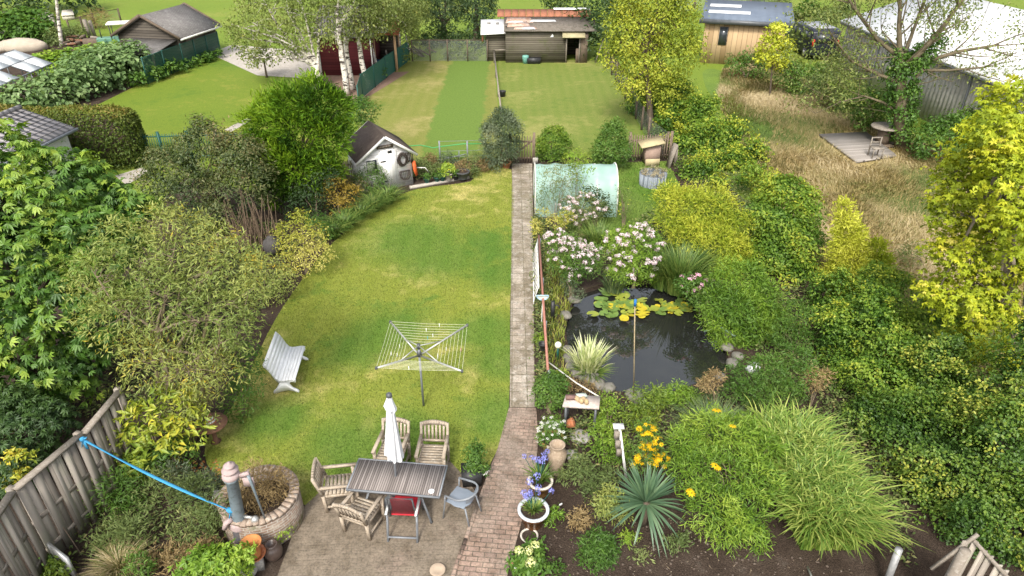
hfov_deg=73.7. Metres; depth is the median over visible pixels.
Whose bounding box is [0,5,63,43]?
cabbage patch
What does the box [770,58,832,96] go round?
scrub bush
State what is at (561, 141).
box bush
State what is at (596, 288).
pond bank
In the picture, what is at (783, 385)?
perennial
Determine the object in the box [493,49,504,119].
divider rail
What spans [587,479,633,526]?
perennial
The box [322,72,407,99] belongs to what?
gravel drive
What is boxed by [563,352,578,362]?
stone
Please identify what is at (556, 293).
bank grass
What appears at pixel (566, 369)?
perennial
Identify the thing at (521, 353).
garden path
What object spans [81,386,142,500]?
board fence
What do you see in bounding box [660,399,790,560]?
helianthus
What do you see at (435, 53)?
wire fence
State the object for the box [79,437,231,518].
blue strap
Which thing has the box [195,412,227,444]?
disc table
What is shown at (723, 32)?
window
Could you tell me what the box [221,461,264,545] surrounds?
water pump
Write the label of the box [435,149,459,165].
perennial
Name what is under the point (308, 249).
variegated shrub
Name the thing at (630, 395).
stone
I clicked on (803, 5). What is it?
bush
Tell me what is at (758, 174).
amber shrub
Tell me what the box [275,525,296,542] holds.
creeper
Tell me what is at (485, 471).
pansies
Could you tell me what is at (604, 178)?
polytunnel
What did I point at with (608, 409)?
perennial
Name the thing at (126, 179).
side path
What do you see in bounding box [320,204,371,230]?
reed clump
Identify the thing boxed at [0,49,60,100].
greenhouse
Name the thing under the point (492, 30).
shed
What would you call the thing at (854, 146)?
deck
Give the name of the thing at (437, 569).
dish
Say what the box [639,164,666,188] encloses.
compost ring
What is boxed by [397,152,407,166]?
horse collar
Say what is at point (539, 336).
perennial
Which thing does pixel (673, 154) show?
leaning boards
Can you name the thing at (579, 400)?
shoe
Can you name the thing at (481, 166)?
perennial
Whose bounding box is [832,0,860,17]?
bush
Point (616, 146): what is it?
box bush
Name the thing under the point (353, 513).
garden armchair
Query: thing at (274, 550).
jar
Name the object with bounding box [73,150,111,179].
lime bush
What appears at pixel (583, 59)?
door
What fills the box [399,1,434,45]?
birch tree
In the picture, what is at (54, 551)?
metal rail
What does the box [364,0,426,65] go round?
birch tree
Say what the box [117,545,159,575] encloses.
perennial
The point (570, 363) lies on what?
stone
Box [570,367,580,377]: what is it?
stone
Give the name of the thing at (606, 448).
perennial
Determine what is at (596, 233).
reed clump
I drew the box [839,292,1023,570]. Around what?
boundary hedge
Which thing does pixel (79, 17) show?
post fence
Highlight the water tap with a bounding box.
[550,300,559,320]
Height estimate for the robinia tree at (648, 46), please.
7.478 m
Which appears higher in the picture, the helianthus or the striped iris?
the striped iris
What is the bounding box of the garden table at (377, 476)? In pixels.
[346,458,447,523]
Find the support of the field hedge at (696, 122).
on the soil
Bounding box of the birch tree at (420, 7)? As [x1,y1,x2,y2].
[385,0,432,53]
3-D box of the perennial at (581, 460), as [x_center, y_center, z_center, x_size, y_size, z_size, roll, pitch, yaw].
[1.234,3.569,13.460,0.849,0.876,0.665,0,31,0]
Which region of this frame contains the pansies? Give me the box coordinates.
[481,461,490,476]
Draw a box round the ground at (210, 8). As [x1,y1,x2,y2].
[0,0,1023,352]
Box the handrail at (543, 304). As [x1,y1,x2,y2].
[538,235,549,386]
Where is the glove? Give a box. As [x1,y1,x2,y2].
[576,393,587,397]
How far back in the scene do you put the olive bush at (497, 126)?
27.55 m
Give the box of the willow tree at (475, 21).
[453,0,504,38]
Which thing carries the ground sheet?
on the ground at (210, 8)
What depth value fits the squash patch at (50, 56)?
41.77 m
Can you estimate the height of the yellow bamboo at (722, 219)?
2.730 m
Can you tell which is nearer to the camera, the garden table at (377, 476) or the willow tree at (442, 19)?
the garden table at (377, 476)
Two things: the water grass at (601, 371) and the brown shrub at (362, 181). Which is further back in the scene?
the brown shrub at (362, 181)
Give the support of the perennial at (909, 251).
on the meadow
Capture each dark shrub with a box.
[279,162,343,225]
[333,94,383,138]
[527,368,571,413]
[579,183,615,226]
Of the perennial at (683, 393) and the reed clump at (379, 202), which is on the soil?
the perennial at (683, 393)
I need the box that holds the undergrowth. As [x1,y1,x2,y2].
[400,26,505,55]
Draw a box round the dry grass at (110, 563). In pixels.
[75,531,155,575]
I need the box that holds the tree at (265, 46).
[245,39,279,77]
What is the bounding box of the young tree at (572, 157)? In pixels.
[566,148,595,220]
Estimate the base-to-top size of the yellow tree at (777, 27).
4.192 m
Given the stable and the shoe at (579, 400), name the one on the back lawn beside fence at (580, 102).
the stable
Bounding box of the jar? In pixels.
[264,539,282,561]
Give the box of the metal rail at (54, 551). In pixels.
[46,542,77,575]
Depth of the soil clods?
12.17 m
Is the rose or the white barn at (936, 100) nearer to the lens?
the rose
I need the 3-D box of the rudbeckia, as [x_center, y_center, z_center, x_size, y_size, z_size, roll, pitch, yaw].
[2.643,3.203,13.134,0.992,1.781,0.745,6,32,10]
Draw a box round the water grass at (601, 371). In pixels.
[567,359,619,384]
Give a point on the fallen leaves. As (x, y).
(193, 468)
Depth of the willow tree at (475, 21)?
49.65 m
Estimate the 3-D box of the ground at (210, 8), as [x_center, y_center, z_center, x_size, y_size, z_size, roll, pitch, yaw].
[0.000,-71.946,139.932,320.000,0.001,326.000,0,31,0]
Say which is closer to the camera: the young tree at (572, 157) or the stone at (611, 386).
the stone at (611, 386)
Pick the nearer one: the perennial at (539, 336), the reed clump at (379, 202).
the perennial at (539, 336)
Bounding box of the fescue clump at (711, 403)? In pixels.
[664,387,757,456]
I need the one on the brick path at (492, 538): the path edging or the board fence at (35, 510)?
the path edging
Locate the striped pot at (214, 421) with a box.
[204,414,216,424]
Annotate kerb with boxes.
[409,176,469,188]
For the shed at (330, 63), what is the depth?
41.36 m
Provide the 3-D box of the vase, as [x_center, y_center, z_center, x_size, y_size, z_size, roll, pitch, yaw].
[0.901,3.431,13.735,0.400,0.770,0.397,0,31,0]
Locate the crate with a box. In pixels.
[82,38,96,46]
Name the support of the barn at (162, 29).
on the ground at (210, 8)
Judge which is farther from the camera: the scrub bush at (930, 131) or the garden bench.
the scrub bush at (930, 131)
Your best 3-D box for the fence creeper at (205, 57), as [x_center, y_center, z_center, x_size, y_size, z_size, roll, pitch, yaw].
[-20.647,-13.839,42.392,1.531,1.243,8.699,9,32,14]
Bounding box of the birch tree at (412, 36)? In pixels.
[400,0,433,62]
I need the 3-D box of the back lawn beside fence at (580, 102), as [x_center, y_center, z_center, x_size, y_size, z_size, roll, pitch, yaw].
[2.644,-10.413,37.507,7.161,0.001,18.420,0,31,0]
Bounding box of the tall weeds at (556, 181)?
[526,161,583,223]
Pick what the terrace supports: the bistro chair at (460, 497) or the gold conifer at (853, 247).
the bistro chair at (460, 497)
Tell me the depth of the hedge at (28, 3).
60.17 m
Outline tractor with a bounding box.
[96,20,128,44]
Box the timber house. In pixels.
[699,0,794,66]
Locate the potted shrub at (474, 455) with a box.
[459,436,488,476]
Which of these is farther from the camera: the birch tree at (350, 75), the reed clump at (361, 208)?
the birch tree at (350, 75)
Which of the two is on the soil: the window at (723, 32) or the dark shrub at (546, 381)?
the dark shrub at (546, 381)
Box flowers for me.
[745,365,760,372]
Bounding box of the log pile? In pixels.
[63,34,96,44]
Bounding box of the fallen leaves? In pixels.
[169,458,220,488]
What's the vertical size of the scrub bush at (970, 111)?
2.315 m
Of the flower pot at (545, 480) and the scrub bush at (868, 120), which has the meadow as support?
the scrub bush at (868, 120)
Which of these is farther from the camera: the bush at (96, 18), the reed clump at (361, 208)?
the bush at (96, 18)
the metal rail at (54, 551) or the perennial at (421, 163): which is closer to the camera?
the metal rail at (54, 551)
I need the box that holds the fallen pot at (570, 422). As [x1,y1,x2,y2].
[563,417,575,427]
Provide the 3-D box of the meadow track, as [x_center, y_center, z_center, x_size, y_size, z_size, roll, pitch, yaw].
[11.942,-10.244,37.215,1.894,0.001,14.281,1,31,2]
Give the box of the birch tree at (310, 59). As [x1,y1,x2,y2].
[213,0,341,87]
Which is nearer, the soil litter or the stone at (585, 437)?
the soil litter
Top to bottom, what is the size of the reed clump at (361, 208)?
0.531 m
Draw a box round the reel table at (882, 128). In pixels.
[871,122,895,147]
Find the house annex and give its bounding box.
[0,104,78,218]
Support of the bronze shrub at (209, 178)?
on the soil
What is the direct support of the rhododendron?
on the soil
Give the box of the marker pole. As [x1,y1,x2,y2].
[633,299,636,392]
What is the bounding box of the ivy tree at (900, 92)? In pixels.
[767,0,1023,149]
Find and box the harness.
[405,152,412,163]
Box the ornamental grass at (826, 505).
[732,389,935,559]
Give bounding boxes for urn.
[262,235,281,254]
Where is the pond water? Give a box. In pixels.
[566,284,726,392]
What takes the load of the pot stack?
on the soil
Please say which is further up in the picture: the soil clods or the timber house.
the timber house
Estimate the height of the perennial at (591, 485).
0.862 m
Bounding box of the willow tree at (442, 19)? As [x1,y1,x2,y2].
[421,0,465,41]
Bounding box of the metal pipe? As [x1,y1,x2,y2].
[885,546,902,575]
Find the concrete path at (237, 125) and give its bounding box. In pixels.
[225,118,250,130]
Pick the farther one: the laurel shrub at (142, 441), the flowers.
the flowers
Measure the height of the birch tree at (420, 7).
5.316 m
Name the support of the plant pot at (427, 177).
on the kerb
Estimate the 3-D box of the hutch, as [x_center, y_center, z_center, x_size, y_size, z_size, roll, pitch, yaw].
[5.805,-5.753,28.709,0.970,1.050,0.800,-3,31,-5]
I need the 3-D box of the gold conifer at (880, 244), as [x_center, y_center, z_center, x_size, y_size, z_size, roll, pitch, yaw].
[10.565,-0.614,19.458,1.470,2.007,1.212,0,31,0]
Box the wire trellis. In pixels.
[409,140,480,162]
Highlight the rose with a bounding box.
[303,210,339,243]
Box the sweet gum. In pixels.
[909,73,1023,396]
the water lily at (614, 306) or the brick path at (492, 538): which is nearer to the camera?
the brick path at (492, 538)
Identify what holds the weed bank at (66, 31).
on the vegetable plot
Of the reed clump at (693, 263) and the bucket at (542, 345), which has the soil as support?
the reed clump at (693, 263)
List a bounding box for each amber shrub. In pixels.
[317,175,362,218]
[740,158,785,207]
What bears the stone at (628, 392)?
on the soil
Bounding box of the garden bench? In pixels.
[262,332,307,393]
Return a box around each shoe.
[575,396,583,403]
[581,396,588,404]
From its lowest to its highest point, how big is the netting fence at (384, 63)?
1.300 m
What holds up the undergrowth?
on the ground at (210, 8)
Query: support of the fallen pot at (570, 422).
on the soil
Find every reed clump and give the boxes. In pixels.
[313,218,356,239]
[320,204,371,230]
[338,197,378,220]
[345,188,399,212]
[359,182,411,204]
[576,218,622,247]
[597,267,632,293]
[634,248,687,291]
[642,235,725,296]
[661,236,732,269]
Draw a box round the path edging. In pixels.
[451,497,481,575]
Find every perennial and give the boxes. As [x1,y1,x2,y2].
[38,554,66,565]
[40,551,78,575]
[80,503,162,557]
[82,465,156,526]
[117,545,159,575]
[124,459,223,529]
[129,532,235,575]
[143,456,223,506]
[161,484,231,551]
[415,158,432,174]
[421,151,439,165]
[427,163,441,175]
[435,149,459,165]
[453,158,471,175]
[464,151,486,171]
[465,162,481,177]
[474,157,493,171]
[530,332,549,344]
[535,206,575,238]
[544,505,567,530]
[547,557,569,575]
[550,367,571,382]
[553,447,595,489]
[558,272,586,302]
[561,146,594,163]
[564,375,602,395]
[565,501,594,532]
[567,458,625,502]
[570,522,624,575]
[584,419,634,468]
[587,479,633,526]
[589,389,626,430]
[617,523,642,549]
[619,379,670,439]
[627,545,654,566]
[657,378,703,409]
[661,526,695,558]
[694,366,727,406]
[714,342,821,413]
[761,297,818,355]
[799,365,837,406]
[891,238,930,269]
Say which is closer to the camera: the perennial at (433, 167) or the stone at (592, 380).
the stone at (592, 380)
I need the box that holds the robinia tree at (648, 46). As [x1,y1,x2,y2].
[591,0,711,129]
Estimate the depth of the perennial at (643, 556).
12.08 m
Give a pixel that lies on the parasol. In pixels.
(393, 451)
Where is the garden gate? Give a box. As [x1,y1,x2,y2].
[509,132,537,163]
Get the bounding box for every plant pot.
[421,172,431,182]
[432,170,442,181]
[437,161,457,180]
[437,170,445,180]
[451,170,458,179]
[456,168,469,179]
[498,157,512,168]
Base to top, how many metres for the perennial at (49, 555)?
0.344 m
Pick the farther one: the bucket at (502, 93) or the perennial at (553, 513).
the bucket at (502, 93)
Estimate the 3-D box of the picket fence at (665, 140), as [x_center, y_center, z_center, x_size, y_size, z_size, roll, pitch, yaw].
[5.870,-6.025,29.006,1.890,1.250,0.132,-3,31,-4]
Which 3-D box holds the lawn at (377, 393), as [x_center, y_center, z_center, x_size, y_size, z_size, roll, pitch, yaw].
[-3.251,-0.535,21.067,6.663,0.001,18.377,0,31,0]
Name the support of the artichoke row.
on the vegetable plot
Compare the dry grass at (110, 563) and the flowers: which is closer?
the dry grass at (110, 563)
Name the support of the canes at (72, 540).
on the soil
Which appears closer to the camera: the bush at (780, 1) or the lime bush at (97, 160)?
the lime bush at (97, 160)
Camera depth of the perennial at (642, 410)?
14.35 m
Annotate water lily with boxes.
[587,287,649,320]
[647,298,695,315]
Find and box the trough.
[527,57,540,63]
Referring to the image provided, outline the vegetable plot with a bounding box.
[0,33,140,110]
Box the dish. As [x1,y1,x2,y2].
[430,563,445,575]
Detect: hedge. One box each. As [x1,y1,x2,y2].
[0,0,101,15]
[0,102,149,171]
[620,69,778,191]
[788,257,978,421]
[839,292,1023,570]
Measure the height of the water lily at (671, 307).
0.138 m
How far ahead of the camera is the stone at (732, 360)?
16.91 m
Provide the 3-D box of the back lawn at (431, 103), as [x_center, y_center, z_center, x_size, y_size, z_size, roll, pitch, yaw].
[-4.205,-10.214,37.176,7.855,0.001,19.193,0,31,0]
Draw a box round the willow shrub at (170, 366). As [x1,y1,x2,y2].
[36,196,288,446]
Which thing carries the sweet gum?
on the soil
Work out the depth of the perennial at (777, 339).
16.72 m
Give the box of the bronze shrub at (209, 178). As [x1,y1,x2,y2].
[127,111,283,237]
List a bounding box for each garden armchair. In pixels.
[311,457,355,512]
[332,491,385,541]
[371,417,410,461]
[414,420,449,479]
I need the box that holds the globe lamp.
[555,342,560,359]
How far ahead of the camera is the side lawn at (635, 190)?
25.89 m
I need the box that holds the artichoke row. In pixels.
[0,38,157,113]
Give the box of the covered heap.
[0,38,47,51]
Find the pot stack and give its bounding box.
[239,534,265,571]
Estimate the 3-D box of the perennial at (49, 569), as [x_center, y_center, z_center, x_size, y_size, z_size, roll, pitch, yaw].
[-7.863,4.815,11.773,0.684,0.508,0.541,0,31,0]
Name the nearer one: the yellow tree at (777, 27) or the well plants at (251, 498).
the well plants at (251, 498)
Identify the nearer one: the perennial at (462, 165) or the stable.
the perennial at (462, 165)
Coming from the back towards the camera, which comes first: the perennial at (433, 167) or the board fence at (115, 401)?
the perennial at (433, 167)
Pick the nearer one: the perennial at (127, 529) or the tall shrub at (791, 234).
the perennial at (127, 529)
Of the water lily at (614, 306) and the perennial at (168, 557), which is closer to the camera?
the perennial at (168, 557)
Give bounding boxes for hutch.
[638,136,664,165]
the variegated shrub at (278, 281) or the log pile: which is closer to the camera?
the variegated shrub at (278, 281)
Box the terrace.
[278,462,477,575]
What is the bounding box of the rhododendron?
[0,380,84,499]
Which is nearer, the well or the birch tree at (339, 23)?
the well
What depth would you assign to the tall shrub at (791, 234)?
20.61 m
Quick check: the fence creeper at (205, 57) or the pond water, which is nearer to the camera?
the pond water
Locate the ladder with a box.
[533,239,538,303]
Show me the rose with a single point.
(318, 223)
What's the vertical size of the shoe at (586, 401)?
0.144 m
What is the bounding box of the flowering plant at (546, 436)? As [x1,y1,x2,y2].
[533,411,575,451]
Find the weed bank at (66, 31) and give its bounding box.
[37,23,89,52]
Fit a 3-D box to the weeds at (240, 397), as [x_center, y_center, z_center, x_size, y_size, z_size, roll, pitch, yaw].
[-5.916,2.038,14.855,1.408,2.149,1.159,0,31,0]
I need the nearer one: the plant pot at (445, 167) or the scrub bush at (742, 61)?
the plant pot at (445, 167)
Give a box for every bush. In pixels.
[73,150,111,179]
[76,5,113,29]
[115,432,205,486]
[439,45,478,61]
[476,105,525,173]
[535,123,576,162]
[588,115,635,166]
[722,45,774,80]
[766,0,792,3]
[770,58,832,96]
[793,7,806,24]
[795,0,823,15]
[803,59,871,113]
[806,7,841,27]
[825,32,844,62]
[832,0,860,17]
[833,79,893,131]
[905,108,978,163]
[951,99,993,126]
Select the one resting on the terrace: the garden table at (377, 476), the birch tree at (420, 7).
the garden table at (377, 476)
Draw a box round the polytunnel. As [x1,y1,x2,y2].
[533,162,618,217]
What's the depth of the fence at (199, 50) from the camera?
42.70 m
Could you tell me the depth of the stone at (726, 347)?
17.46 m
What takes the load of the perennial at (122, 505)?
on the soil
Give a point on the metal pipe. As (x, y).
(893, 563)
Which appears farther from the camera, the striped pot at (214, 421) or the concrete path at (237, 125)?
the concrete path at (237, 125)
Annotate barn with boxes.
[110,2,221,75]
[837,0,1023,136]
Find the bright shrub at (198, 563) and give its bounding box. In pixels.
[167,538,257,575]
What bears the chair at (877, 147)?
on the deck
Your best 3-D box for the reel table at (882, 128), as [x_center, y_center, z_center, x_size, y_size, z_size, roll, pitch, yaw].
[16.798,-6.876,30.800,1.279,0.878,1.325,-24,38,-34]
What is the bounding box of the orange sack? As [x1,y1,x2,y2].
[412,160,417,175]
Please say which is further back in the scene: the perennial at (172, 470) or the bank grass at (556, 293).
the bank grass at (556, 293)
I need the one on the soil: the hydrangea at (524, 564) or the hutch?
the hydrangea at (524, 564)
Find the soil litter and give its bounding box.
[541,511,850,574]
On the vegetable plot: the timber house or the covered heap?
the covered heap
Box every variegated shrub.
[232,249,300,307]
[269,205,339,281]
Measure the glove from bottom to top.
0.107 m
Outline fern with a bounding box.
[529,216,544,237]
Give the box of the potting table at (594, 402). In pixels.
[562,395,599,435]
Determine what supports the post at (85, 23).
on the ground at (210, 8)
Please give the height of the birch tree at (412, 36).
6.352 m
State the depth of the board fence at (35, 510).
12.02 m
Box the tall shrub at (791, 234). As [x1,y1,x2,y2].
[741,170,829,290]
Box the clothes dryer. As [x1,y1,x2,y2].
[375,320,467,405]
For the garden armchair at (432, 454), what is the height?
0.962 m
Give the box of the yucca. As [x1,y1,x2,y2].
[597,458,691,556]
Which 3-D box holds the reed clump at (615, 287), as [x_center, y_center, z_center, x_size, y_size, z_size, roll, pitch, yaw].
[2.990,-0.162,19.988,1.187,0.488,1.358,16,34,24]
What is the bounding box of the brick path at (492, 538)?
[455,408,537,575]
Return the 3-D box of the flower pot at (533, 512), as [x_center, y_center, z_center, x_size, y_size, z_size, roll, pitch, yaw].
[0.459,4.011,12.713,0.595,0.829,0.851,16,35,25]
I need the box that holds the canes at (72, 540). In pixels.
[63,475,81,555]
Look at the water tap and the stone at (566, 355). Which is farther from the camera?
the water tap
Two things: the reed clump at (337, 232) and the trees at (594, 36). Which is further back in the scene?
the trees at (594, 36)
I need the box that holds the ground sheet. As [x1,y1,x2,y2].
[61,9,74,19]
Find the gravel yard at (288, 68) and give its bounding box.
[217,45,320,77]
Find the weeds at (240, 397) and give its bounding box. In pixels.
[212,337,269,423]
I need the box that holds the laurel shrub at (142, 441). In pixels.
[107,381,216,484]
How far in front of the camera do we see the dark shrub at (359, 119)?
29.31 m
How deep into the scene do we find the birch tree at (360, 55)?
37.40 m
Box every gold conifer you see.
[816,194,882,296]
[862,234,901,286]
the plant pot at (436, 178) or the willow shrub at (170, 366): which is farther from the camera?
the plant pot at (436, 178)
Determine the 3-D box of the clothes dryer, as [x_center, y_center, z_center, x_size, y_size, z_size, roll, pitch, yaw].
[-1.905,1.971,15.203,1.835,1.761,1.860,0,31,0]
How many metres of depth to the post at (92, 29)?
51.56 m
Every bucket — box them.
[499,90,505,96]
[539,341,544,350]
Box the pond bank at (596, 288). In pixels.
[566,280,727,358]
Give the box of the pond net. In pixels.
[536,295,548,326]
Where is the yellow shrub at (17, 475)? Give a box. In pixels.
[0,446,38,492]
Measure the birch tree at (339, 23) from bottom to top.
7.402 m
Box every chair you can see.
[384,495,424,542]
[442,477,481,526]
[867,137,884,158]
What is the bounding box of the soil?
[0,56,1023,575]
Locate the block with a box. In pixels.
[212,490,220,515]
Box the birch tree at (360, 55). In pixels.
[351,0,416,87]
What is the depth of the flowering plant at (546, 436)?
14.19 m
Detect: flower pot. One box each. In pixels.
[517,472,553,530]
[519,449,558,497]
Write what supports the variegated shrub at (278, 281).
on the soil
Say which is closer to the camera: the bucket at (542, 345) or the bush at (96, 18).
the bucket at (542, 345)
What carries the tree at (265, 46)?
on the neighbour lawn at (217, 89)
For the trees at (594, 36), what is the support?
on the ground at (210, 8)
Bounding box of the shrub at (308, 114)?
[229,67,365,210]
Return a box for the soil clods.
[544,508,849,575]
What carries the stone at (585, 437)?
on the soil
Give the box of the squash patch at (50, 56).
[27,39,116,75]
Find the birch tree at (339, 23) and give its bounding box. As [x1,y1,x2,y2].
[312,0,380,95]
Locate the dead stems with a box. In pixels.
[218,188,282,250]
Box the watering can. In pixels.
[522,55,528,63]
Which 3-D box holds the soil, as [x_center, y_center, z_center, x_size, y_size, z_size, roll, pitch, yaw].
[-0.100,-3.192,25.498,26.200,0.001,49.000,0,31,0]
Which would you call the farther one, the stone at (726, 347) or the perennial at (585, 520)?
the stone at (726, 347)
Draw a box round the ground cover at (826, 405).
[36,63,917,567]
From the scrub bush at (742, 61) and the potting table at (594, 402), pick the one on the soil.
the potting table at (594, 402)
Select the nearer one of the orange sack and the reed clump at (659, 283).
the reed clump at (659, 283)
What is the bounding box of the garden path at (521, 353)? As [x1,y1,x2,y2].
[510,164,534,406]
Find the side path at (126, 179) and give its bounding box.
[116,168,146,183]
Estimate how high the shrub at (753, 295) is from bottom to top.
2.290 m
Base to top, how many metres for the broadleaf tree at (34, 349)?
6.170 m
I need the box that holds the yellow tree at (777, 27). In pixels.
[752,19,797,94]
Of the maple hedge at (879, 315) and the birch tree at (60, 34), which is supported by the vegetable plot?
the birch tree at (60, 34)
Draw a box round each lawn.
[73,57,357,189]
[205,165,511,504]
[359,60,503,161]
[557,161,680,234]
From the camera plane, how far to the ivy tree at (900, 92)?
28.39 m
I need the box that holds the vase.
[547,439,566,476]
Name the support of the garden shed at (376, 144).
on the soil
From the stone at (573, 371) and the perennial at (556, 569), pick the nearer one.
the perennial at (556, 569)
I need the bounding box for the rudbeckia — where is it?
[624,416,673,481]
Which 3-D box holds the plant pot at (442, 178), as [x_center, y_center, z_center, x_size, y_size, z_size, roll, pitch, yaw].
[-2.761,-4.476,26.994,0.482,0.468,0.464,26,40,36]
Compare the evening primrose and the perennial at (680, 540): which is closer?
the perennial at (680, 540)
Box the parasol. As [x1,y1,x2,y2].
[383,392,403,511]
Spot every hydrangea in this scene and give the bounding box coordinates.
[504,532,553,575]
[669,271,718,315]
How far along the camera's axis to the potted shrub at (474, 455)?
13.31 m
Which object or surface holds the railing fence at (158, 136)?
on the neighbour lawn at (217, 89)
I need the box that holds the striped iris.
[554,333,616,373]
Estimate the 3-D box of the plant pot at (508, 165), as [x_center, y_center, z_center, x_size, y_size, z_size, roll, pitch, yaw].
[-0.255,-5.205,28.401,0.634,0.468,0.608,0,31,0]
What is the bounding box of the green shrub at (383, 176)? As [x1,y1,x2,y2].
[349,162,392,196]
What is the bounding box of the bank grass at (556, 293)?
[542,251,574,371]
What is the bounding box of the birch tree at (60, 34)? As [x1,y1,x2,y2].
[55,0,64,46]
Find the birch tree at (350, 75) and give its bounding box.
[341,0,401,89]
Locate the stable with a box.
[497,8,596,62]
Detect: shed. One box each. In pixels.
[312,5,380,75]
[342,120,417,192]
[481,19,505,60]
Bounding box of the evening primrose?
[609,183,635,227]
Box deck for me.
[819,132,896,162]
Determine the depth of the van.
45.05 m
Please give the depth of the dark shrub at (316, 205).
23.57 m
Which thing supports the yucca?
on the soil
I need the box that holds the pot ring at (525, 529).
[520,528,538,541]
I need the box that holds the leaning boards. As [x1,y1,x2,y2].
[665,143,677,167]
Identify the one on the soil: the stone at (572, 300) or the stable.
the stone at (572, 300)
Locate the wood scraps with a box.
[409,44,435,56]
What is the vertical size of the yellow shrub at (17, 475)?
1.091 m
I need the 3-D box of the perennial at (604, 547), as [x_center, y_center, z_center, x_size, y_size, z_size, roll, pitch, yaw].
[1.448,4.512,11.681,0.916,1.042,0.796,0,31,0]
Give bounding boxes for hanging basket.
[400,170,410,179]
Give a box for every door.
[379,148,398,189]
[575,34,587,62]
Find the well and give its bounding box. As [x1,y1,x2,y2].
[216,464,304,544]
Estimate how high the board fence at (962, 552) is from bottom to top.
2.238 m
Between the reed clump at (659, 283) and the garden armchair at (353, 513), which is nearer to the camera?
the garden armchair at (353, 513)
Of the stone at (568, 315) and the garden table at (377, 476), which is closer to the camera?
the garden table at (377, 476)
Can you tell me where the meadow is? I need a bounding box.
[721,67,1023,408]
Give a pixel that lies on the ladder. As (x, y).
(535, 263)
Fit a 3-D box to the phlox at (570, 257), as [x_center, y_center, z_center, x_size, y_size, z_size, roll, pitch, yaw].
[1.745,-0.745,19.394,1.958,2.114,1.220,0,31,0]
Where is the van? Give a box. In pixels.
[784,21,840,57]
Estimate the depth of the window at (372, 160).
25.79 m
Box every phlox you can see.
[540,226,607,293]
[556,191,608,233]
[601,220,665,289]
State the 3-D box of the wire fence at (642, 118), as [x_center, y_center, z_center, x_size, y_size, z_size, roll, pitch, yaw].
[6.170,-10.707,36.895,0.458,1.150,17.791,-1,31,-2]
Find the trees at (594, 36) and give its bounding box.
[539,0,675,59]
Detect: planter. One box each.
[461,462,481,486]
[566,394,575,399]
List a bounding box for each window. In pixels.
[364,158,378,175]
[718,27,728,44]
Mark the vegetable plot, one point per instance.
(108, 94)
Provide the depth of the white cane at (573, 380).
15.45 m
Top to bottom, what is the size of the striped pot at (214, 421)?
0.160 m
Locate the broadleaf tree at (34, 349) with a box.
[0,118,162,439]
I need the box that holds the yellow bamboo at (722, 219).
[644,178,762,283]
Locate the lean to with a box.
[373,21,400,71]
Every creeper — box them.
[122,47,224,87]
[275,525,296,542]
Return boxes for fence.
[0,491,51,575]
[5,430,110,557]
[66,8,121,35]
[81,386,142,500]
[138,131,239,158]
[140,31,221,83]
[326,160,353,186]
[356,40,409,103]
[411,39,487,60]
[498,60,643,156]
[604,48,669,156]
[627,131,673,160]
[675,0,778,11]
[929,533,1008,575]
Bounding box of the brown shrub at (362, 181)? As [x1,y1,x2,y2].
[343,174,368,199]
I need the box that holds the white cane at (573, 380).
[549,362,597,395]
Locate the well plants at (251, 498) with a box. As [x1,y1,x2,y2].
[221,454,298,515]
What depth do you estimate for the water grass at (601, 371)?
16.41 m
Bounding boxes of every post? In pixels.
[82,19,91,37]
[87,20,96,35]
[613,423,627,484]
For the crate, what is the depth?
48.39 m
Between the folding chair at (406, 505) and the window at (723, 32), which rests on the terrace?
the folding chair at (406, 505)
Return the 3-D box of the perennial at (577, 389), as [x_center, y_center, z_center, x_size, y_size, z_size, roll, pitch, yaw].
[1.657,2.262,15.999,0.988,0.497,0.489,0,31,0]
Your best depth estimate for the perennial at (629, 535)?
12.29 m
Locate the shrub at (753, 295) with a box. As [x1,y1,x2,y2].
[688,252,797,354]
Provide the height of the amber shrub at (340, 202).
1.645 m
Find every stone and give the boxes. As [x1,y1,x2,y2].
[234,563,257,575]
[560,310,571,319]
[562,345,572,352]
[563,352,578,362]
[565,361,575,370]
[566,449,577,459]
[567,295,580,303]
[569,428,589,443]
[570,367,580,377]
[582,372,601,385]
[593,378,605,390]
[602,382,616,392]
[624,388,635,396]
[627,392,641,402]
[720,342,733,351]
[726,357,737,368]
[731,351,743,359]
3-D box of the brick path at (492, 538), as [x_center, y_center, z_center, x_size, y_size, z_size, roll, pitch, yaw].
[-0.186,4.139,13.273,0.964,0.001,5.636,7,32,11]
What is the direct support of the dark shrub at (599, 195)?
on the side lawn at (635, 190)
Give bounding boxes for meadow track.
[703,69,772,141]
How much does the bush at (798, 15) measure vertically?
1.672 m
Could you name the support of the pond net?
on the soil

